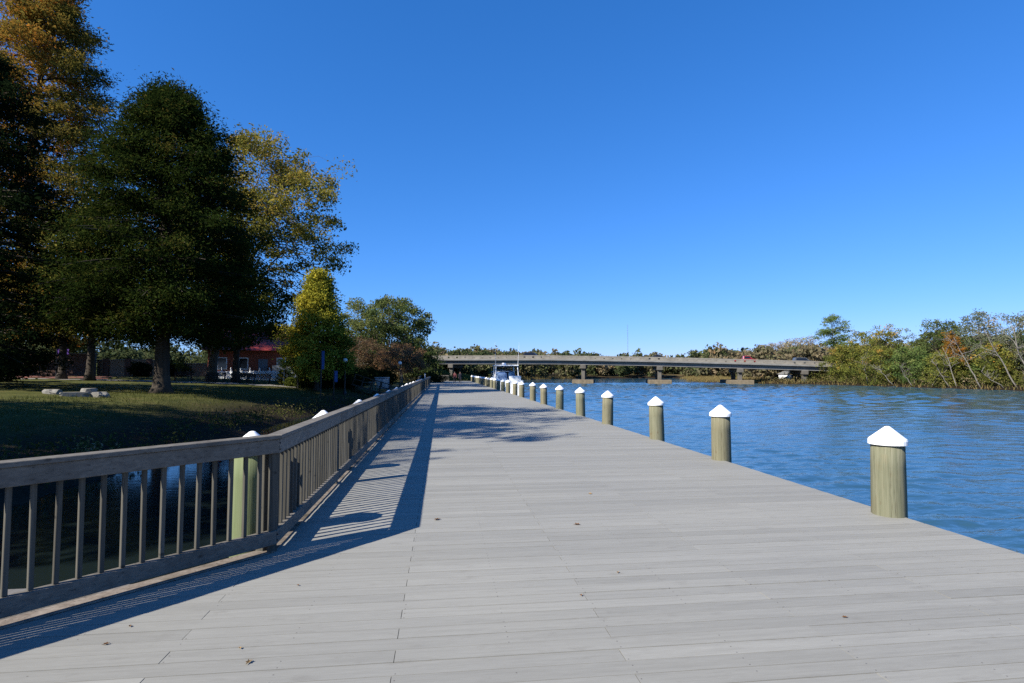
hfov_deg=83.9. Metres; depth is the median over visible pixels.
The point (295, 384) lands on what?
shrub
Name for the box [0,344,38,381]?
shrub
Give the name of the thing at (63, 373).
golden tree
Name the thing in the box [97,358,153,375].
tan wall
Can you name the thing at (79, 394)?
rock
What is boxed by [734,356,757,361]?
car
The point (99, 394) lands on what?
rock
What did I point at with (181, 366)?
shrub
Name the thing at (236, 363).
shade tree
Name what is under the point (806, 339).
leafless tree
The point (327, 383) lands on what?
shrub
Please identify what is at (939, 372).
bare tree
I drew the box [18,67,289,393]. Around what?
cypress tree
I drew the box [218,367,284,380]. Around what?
picket fence
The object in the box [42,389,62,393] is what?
rock
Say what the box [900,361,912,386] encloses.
bare tree
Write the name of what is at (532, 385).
piling
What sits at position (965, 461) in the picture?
river water
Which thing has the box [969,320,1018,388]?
bare tree
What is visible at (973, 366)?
bank tree
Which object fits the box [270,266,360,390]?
yellow tree
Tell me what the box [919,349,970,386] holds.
bank tree
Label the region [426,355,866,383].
road bridge
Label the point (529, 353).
car
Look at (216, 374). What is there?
bench
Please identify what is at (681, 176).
sky
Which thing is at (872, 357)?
bank tree
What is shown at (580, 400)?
piling
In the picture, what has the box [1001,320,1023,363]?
bare tree
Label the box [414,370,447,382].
shrub
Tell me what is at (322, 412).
piling
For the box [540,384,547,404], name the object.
piling
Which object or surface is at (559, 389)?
piling
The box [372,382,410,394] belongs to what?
floating dock
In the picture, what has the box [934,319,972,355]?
bank tree
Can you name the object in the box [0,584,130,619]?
boardwalk joists
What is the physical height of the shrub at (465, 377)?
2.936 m
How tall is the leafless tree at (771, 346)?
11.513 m
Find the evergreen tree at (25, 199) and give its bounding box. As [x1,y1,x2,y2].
[0,48,106,384]
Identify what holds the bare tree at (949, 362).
on the ground at (31, 388)
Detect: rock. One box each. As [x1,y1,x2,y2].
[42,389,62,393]
[59,392,90,396]
[80,388,97,392]
[91,392,109,397]
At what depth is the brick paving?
56.63 m
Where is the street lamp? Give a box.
[343,357,347,394]
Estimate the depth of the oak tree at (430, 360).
107.01 m
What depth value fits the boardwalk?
4.50 m
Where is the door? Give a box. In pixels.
[258,359,267,376]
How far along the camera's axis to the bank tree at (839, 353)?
125.53 m
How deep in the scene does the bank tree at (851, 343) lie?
125.77 m
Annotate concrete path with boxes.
[4,378,329,388]
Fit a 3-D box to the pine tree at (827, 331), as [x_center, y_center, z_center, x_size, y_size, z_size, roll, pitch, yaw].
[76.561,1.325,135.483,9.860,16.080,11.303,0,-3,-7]
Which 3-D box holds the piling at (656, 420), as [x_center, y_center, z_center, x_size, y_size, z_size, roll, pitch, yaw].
[3.709,3.640,14.421,0.418,4.474,0.418,-1,-4,-5]
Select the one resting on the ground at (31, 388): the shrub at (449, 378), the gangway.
the shrub at (449, 378)
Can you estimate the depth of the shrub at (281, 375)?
56.61 m
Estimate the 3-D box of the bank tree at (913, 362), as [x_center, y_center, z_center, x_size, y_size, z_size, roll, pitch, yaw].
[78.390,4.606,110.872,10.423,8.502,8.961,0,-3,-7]
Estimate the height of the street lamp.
3.600 m
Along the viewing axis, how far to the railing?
4.82 m
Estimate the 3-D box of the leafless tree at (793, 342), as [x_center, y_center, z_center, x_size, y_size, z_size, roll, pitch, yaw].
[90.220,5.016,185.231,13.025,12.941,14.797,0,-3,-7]
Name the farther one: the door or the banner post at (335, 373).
the door
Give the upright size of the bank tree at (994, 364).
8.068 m
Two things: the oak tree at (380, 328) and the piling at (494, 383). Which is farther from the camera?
the oak tree at (380, 328)
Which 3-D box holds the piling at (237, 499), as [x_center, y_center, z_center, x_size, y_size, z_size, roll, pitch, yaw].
[-2.765,3.178,5.914,0.418,4.474,0.418,2,-3,-35]
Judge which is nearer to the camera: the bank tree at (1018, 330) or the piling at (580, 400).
the piling at (580, 400)
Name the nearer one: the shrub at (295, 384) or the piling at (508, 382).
the piling at (508, 382)
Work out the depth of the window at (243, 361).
71.56 m
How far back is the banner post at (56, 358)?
54.99 m
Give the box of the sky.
[0,0,1023,361]
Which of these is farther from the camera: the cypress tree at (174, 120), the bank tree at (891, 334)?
the bank tree at (891, 334)
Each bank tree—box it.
[816,346,854,380]
[831,342,873,382]
[843,329,892,377]
[849,324,928,381]
[849,345,909,385]
[881,344,937,384]
[908,318,960,377]
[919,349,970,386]
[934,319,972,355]
[946,336,993,382]
[952,308,1014,383]
[966,340,1023,385]
[977,314,1023,377]
[985,311,1023,378]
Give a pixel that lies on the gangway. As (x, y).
(364, 377)
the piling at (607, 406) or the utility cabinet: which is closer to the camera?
the piling at (607, 406)
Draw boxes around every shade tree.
[11,231,140,380]
[192,271,300,382]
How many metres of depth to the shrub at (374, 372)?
69.25 m
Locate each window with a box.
[217,357,226,368]
[239,358,247,369]
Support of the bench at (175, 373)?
on the ground at (31, 388)
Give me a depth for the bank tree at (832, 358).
129.31 m
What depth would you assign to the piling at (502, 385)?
50.79 m
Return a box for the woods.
[0,329,1023,380]
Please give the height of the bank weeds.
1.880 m
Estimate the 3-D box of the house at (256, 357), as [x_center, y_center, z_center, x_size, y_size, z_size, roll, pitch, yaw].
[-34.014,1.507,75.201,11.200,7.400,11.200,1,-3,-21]
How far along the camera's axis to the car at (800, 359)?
137.97 m
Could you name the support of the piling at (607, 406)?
in the river water
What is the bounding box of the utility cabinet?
[374,377,389,388]
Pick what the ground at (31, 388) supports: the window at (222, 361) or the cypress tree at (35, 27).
the cypress tree at (35, 27)
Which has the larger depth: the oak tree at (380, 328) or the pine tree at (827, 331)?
the pine tree at (827, 331)
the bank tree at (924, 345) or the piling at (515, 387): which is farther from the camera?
the bank tree at (924, 345)
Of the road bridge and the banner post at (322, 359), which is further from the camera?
the road bridge
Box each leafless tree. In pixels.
[752,342,777,350]
[772,337,804,351]
[794,335,829,375]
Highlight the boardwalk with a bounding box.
[0,381,1023,682]
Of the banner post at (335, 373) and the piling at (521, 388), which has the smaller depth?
the piling at (521, 388)
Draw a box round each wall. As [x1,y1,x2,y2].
[20,353,97,375]
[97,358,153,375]
[171,363,207,376]
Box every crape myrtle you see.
[340,336,386,369]
[372,342,429,382]
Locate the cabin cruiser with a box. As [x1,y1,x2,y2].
[490,352,522,395]
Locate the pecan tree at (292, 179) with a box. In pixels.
[75,122,358,380]
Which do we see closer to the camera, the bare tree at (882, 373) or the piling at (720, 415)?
the piling at (720, 415)
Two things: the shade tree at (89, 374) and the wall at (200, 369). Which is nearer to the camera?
the shade tree at (89, 374)
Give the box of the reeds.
[397,375,1020,389]
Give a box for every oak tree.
[339,294,437,368]
[404,342,445,377]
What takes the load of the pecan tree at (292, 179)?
on the ground at (31, 388)
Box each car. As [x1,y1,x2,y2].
[523,352,541,357]
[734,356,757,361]
[792,357,814,363]
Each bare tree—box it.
[873,363,893,385]
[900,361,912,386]
[931,357,949,386]
[935,340,959,385]
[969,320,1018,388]
[981,366,1004,388]
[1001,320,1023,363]
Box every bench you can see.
[174,371,193,380]
[206,373,225,381]
[236,374,255,383]
[246,374,270,382]
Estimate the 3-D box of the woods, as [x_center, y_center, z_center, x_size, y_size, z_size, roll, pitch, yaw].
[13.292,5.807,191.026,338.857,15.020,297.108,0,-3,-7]
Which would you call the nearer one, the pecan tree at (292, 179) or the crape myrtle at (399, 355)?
the pecan tree at (292, 179)
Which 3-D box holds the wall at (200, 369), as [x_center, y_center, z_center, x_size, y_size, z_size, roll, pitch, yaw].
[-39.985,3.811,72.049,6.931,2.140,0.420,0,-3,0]
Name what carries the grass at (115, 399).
on the ground at (31, 388)
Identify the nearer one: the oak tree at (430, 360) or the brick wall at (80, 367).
the brick wall at (80, 367)
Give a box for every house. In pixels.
[201,325,295,377]
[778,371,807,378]
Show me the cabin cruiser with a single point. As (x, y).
(509, 375)
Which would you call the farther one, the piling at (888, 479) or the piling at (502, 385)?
the piling at (502, 385)
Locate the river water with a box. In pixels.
[0,378,1023,588]
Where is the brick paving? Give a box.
[17,376,112,378]
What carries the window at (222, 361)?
in the house at (256, 357)
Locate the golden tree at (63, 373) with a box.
[0,246,138,379]
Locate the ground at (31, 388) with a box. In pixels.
[0,373,1023,509]
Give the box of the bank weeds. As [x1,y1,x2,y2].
[0,390,378,488]
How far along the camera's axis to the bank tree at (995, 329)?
99.27 m
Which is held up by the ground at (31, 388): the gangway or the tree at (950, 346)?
the tree at (950, 346)
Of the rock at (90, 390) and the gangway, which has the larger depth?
the gangway
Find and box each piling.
[229,431,259,557]
[313,410,327,417]
[493,378,496,388]
[496,379,500,389]
[501,379,504,391]
[506,380,510,392]
[512,381,517,395]
[519,381,524,397]
[529,382,535,400]
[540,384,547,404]
[555,385,563,409]
[575,387,584,416]
[601,391,613,424]
[648,397,664,441]
[709,405,731,462]
[867,426,908,517]
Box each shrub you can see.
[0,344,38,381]
[126,361,152,376]
[170,359,194,376]
[275,368,293,384]
[282,377,295,386]
[292,379,309,387]
[293,368,353,388]
[361,365,383,384]
[378,367,398,385]
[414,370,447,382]
[432,369,456,380]
[451,373,475,380]
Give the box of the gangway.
[351,374,390,393]
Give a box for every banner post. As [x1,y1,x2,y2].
[55,349,68,375]
[320,350,324,397]
[333,370,337,399]
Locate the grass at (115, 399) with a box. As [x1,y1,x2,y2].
[0,385,369,458]
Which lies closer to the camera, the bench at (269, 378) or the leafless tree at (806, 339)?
the bench at (269, 378)
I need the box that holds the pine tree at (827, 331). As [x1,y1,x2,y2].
[811,313,865,379]
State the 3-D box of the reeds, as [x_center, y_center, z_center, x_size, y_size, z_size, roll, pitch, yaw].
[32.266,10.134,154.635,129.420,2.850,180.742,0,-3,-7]
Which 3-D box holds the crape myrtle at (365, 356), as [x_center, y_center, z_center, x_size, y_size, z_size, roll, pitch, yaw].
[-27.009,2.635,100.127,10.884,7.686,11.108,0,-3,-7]
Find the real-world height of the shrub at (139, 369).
1.884 m
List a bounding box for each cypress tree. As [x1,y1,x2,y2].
[0,0,129,375]
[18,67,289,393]
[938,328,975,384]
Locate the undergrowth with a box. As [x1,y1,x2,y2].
[767,363,1023,389]
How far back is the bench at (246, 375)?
56.20 m
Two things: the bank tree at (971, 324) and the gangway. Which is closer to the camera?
the gangway
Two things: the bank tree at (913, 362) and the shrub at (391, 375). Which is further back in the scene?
the bank tree at (913, 362)
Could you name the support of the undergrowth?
on the ground at (31, 388)
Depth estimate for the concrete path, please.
53.19 m
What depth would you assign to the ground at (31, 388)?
29.17 m
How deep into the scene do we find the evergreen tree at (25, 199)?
37.12 m
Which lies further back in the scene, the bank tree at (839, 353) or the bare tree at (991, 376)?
the bank tree at (839, 353)
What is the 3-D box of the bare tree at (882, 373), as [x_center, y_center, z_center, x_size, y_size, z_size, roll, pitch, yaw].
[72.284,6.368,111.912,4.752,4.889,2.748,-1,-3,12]
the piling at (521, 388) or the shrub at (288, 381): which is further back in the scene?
the shrub at (288, 381)
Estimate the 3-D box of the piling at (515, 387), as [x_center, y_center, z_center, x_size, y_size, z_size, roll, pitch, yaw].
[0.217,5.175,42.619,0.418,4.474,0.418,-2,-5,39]
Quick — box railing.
[0,376,430,628]
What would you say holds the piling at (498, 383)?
in the river water

